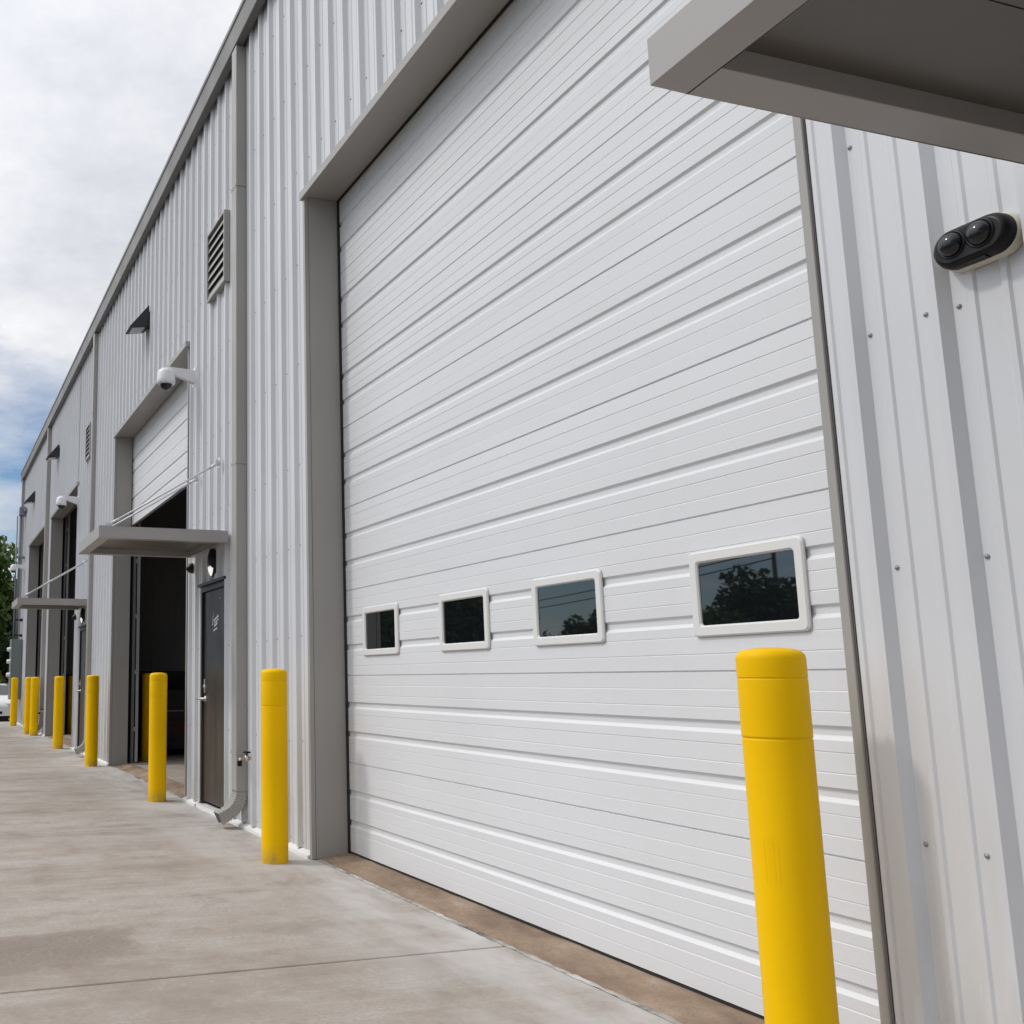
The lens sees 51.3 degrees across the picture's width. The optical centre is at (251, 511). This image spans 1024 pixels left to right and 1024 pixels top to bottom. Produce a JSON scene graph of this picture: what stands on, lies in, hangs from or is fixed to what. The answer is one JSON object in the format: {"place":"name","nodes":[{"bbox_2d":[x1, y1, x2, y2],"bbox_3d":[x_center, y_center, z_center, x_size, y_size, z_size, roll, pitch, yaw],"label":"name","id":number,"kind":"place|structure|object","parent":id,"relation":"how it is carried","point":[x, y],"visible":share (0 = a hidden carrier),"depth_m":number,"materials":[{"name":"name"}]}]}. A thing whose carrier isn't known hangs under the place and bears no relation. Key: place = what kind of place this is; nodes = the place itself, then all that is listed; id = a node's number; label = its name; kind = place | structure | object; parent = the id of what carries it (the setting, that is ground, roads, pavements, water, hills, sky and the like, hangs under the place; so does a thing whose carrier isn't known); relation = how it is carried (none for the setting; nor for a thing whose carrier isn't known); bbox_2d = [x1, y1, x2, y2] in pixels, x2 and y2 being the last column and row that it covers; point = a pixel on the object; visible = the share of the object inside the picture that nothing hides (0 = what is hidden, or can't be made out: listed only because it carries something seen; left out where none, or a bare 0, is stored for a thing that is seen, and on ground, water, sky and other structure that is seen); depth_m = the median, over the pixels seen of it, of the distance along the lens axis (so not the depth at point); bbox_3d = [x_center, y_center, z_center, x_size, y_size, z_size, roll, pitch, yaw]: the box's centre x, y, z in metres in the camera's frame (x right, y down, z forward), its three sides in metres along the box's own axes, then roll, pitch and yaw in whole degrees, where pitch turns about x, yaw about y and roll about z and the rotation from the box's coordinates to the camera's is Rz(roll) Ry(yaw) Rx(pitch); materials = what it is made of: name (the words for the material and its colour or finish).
{"place":"outdoors","nodes":[
{"label":"outdoors","id":0,"kind":"place"},
{"bbox_2d":[0,0,241,580],"label":"sky","id":1,"kind":"structure","parent":0,"point":[97,97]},
{"bbox_2d":[63,733,184,783],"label":"interior floor","id":2,"kind":"structure","parent":0,"point":[175,766],"depth_m":14.92,"materials":[{"name":"concrete"}]},
{"bbox_2d":[67,676,72,732],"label":"bollard","id":3,"kind":"object","parent":2,"relation":"on","point":[69,710],"visible":0.61,"depth_m":23.93,"materials":[{"name":"yellow plastic"}]},
{"bbox_2d":[141,673,150,760],"bbox_3d":[-1.618,3.201,15.843,0.191,1.340,0.191,3,-10,-17],"label":"bollard","id":4,"kind":"object","parent":2,"relation":"on","point":[145,718],"visible":0.67,"depth_m":15.76,"materials":[{"name":"metal"}]},
{"bbox_2d":[134,689,184,754],"bbox_3d":[-1.456,3.514,16.910,0.900,1.070,0.635,3,-10,-17],"label":"tool cabinet","id":5,"kind":"object","parent":2,"relation":"on","point":[175,718],"visible":0.27,"depth_m":16.68,"materials":[{"name":"black metal"}]},
{"bbox_2d":[0,721,674,1023],"bbox_3d":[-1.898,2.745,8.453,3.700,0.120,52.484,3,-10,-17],"label":"pavement","id":6,"kind":"structure","parent":0,"point":[123,900],"depth_m":5.06,"materials":[{"name":"concrete"}]},
{"bbox_2d":[0,671,5,682],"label":"hedge bush","id":7,"kind":"object","parent":6,"relation":"on","point":[2,679],"visible":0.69,"depth_m":40.46,"materials":[{"name":"green plant"}]},
{"bbox_2d":[0,683,10,720],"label":"parked car","id":8,"kind":"object","parent":6,"relation":"on","point":[4,708],"visible":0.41,"depth_m":31.68,"materials":[{"name":"white paint"}]},
{"bbox_2d":[0,617,15,682],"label":"dark tree","id":9,"kind":"object","parent":6,"relation":"on","point":[6,634],"visible":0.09,"depth_m":49.36,"materials":[{"name":"green plant"}]},
{"bbox_2d":[0,535,17,636],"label":"leafy tree","id":10,"kind":"object","parent":6,"relation":"on","point":[7,561],"visible":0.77,"depth_m":45.41,"materials":[{"name":"green plant"}]},
{"bbox_2d":[10,678,17,725],"bbox_3d":[-6.705,5.355,28.566,0.191,1.340,0.191,3,-10,-17],"label":"bollard","id":11,"kind":"object","parent":6,"relation":"on","point":[13,702],"visible":1,"depth_m":28.49,"materials":[{"name":"yellow metal"}]},
{"bbox_2d":[23,677,30,733],"bbox_3d":[-5.337,4.630,24.213,0.191,1.340,0.191,3,-10,-17],"label":"bollard","id":12,"kind":"object","parent":6,"relation":"on","point":[27,705],"visible":0.66,"depth_m":24.13,"materials":[{"name":"yellow metal"}]},
{"bbox_2d":[29,677,38,735],"bbox_3d":[-5.047,4.515,23.528,0.191,1.340,0.191,3,-10,-17],"label":"bollard","id":13,"kind":"object","parent":6,"relation":"on","point":[34,704],"visible":1,"depth_m":23.45,"materials":[{"name":"yellow metal"}]},
{"bbox_2d":[52,676,64,748],"bbox_3d":[-3.620,3.761,19.007,0.191,1.340,0.191,3,-10,-17],"label":"bollard","id":14,"kind":"object","parent":6,"relation":"on","point":[58,713],"visible":1,"depth_m":18.93,"materials":[{"name":"yellow plastic"}]},
{"bbox_2d":[85,675,98,766],"bbox_3d":[-2.384,3.116,15.141,0.191,1.340,0.191,3,-10,-17],"label":"bollard","id":15,"kind":"object","parent":6,"relation":"on","point":[92,716],"visible":1,"depth_m":15.07,"materials":[{"name":"yellow metal"}]},
{"bbox_2d":[148,672,166,801],"bbox_3d":[-0.996,2.388,10.773,0.191,1.340,0.191,3,-10,-17],"label":"bollard","id":16,"kind":"object","parent":6,"relation":"on","point":[157,736],"visible":1,"depth_m":10.70,"materials":[{"name":"yellow metal"}]},
{"bbox_2d":[261,669,288,864],"bbox_3d":[0.165,1.790,7.189,0.191,1.340,0.191,3,-10,-17],"label":"bollard","id":17,"kind":"object","parent":6,"relation":"on","point":[274,793],"visible":1,"depth_m":7.11,"materials":[{"name":"yellow plastic"}]},
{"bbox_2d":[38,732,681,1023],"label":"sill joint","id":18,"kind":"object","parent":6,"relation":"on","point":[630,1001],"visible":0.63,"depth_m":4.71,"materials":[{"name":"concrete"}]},
{"bbox_2d":[38,730,764,1023],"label":"door sills","id":19,"kind":"structure","parent":6,"relation":"on","point":[682,1005],"depth_m":4.72,"materials":[{"name":"concrete"}]},
{"bbox_2d":[8,0,1023,1023],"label":"warehouse","id":20,"kind":"structure","parent":6,"relation":"on","point":[572,411],"depth_m":5.00,"materials":[{"name":"white paint"}]},
{"bbox_2d":[6,516,24,699],"bbox_3d":[-6.933,2.768,29.753,0.413,5.405,0.620,3,-10,-17],"label":"electrical cabinet","id":21,"kind":"object","parent":20,"relation":"attached to","point":[14,660],"visible":0.98,"depth_m":29.36,"materials":[{"name":"grey metal"}]},
{"bbox_2d":[10,564,24,572],"bbox_3d":[-6.892,1.662,29.792,0.420,0.270,0.200,3,-10,-17],"label":"dome camera","id":22,"kind":"object","parent":20,"relation":"attached to","point":[13,568],"visible":1,"depth_m":29.74,"materials":[{"name":"white plastic"}]},
{"bbox_2d":[19,507,26,516],"bbox_3d":[-6.828,-0.027,30.243,0.183,0.250,0.580,3,-10,-17],"label":"junction box","id":23,"kind":"object","parent":20,"relation":"attached to","point":[22,511],"visible":1,"depth_m":30.20,"materials":[{"name":"grey metal"}]},
{"bbox_2d":[24,491,34,503],"bbox_3d":[-6.136,-0.405,28.040,0.297,0.344,0.320,3,-10,-17],"label":"wall lamp","id":24,"kind":"object","parent":20,"relation":"attached to","point":[30,499],"visible":0.99,"depth_m":27.90,"materials":[{"name":"black metal"}]},
{"bbox_2d":[12,557,87,609],"bbox_3d":[-3.578,1.254,18.012,1.224,0.880,1.184,3,-10,-17],"label":"door canopy","id":25,"kind":"object","parent":20,"relation":"attached to","point":[23,602],"visible":0.98,"depth_m":17.55,"materials":[{"name":"grey metal"}]},
{"bbox_2d":[46,444,59,459],"bbox_3d":[-4.524,-1.364,23.081,0.297,0.344,0.320,3,-10,-17],"label":"wall lamp","id":26,"kind":"object","parent":20,"relation":"attached to","point":[54,454],"visible":0.98,"depth_m":22.95,"materials":[{"name":"black metal"}]},
{"bbox_2d":[56,495,78,508],"bbox_3d":[-3.546,-0.190,19.477,0.420,0.270,0.200,3,-10,-17],"label":"dome camera","id":27,"kind":"object","parent":20,"relation":"attached to","point":[61,501],"visible":1,"depth_m":19.42,"materials":[{"name":"white plastic"}]},
{"bbox_2d":[76,624,85,753],"bbox_3d":[-3.020,3.152,18.079,0.112,2.235,0.940,3,-10,-17],"label":"entry door","id":28,"kind":"structure","parent":20,"relation":"in","point":[82,646],"depth_m":18.28,"materials":[{"name":"grey metal"}]},
{"bbox_2d":[80,608,84,623],"bbox_3d":[-3.037,1.858,18.204,0.090,0.310,0.190,3,-10,-17],"label":"oval lamp","id":29,"kind":"object","parent":20,"relation":"attached to","point":[82,615],"visible":0.96,"depth_m":18.14,"materials":[{"name":"black plastic"}]},
{"bbox_2d":[126,306,149,333],"bbox_3d":[-1.539,-2.625,13.818,0.297,0.344,0.320,3,-10,-17],"label":"wall lamp","id":30,"kind":"object","parent":20,"relation":"attached to","point":[140,324],"visible":1,"depth_m":13.69,"materials":[{"name":"black metal"}]},
{"bbox_2d":[78,457,227,557],"bbox_3d":[-1.003,-0.072,10.059,1.224,0.880,1.314,3,-10,-17],"label":"door canopy","id":31,"kind":"object","parent":20,"relation":"attached to","point":[107,538],"visible":1,"depth_m":9.81,"materials":[{"name":"grey metal"}]},
{"bbox_2d":[131,380,187,526],"bbox_3d":[-1.140,-0.842,13.692,0.046,1.467,4.660,3,-10,-17],"label":"overhead door","id":32,"kind":"structure","parent":20,"relation":"in","point":[159,464],"depth_m":13.93,"materials":[{"name":"white paint"}]},
{"bbox_2d":[157,366,195,389],"bbox_3d":[-0.822,-1.455,11.045,0.420,0.270,0.200,3,-10,-17],"label":"dome camera","id":33,"kind":"object","parent":20,"relation":"attached to","point":[166,375],"visible":1,"depth_m":10.99,"materials":[{"name":"white plastic"}]},
{"bbox_2d":[186,562,194,573],"bbox_3d":[-0.644,0.596,10.792,0.106,0.124,0.124,3,-10,-17],"label":"mini camera","id":34,"kind":"object","parent":20,"relation":"attached to","point":[190,567],"visible":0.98,"depth_m":10.75,"materials":[{"name":"black plastic"}]},
{"bbox_2d":[196,576,225,815],"bbox_3d":[-0.371,1.788,9.900,0.112,2.235,0.990,3,-10,-17],"label":"entry door","id":35,"kind":"structure","parent":20,"relation":"in","point":[211,698],"depth_m":9.99,"materials":[{"name":"grey metal"}]},
{"bbox_2d":[207,549,215,576],"bbox_3d":[-0.387,0.493,10.020,0.090,0.310,0.190,3,-10,-17],"label":"oval lamp","id":36,"kind":"object","parent":20,"relation":"attached to","point":[211,562],"visible":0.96,"depth_m":9.96,"materials":[{"name":"black plastic"}]},
{"bbox_2d":[237,751,250,765],"bbox_3d":[-0.049,2.099,8.606,0.144,0.120,0.072,3,-10,-17],"label":"hose bib","id":37,"kind":"object","parent":20,"relation":"attached to","point":[246,757],"visible":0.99,"depth_m":8.59,"materials":[{"name":"silver metal"}]},
{"bbox_2d":[337,0,880,1023],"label":"overhead door","id":38,"kind":"structure","parent":20,"relation":"in","point":[585,471],"depth_m":4.82,"materials":[{"name":"white paint"}]},
{"bbox_2d":[647,0,1023,163],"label":"door canopy","id":39,"kind":"object","parent":20,"relation":"attached to","point":[948,74],"visible":1,"depth_m":2.20,"materials":[{"name":"grey metal"}]},
{"bbox_2d":[934,212,1022,272],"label":"twin camera","id":40,"kind":"object","parent":20,"relation":"attached to","point":[981,241],"visible":1,"depth_m":2.71,"materials":[{"name":"black plastic"}]},
{"bbox_2d":[735,647,839,1023],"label":"bollard","id":41,"kind":"object","parent":6,"relation":"on","point":[797,970],"visible":1,"depth_m":2.89,"materials":[{"name":"yellow plastic"}]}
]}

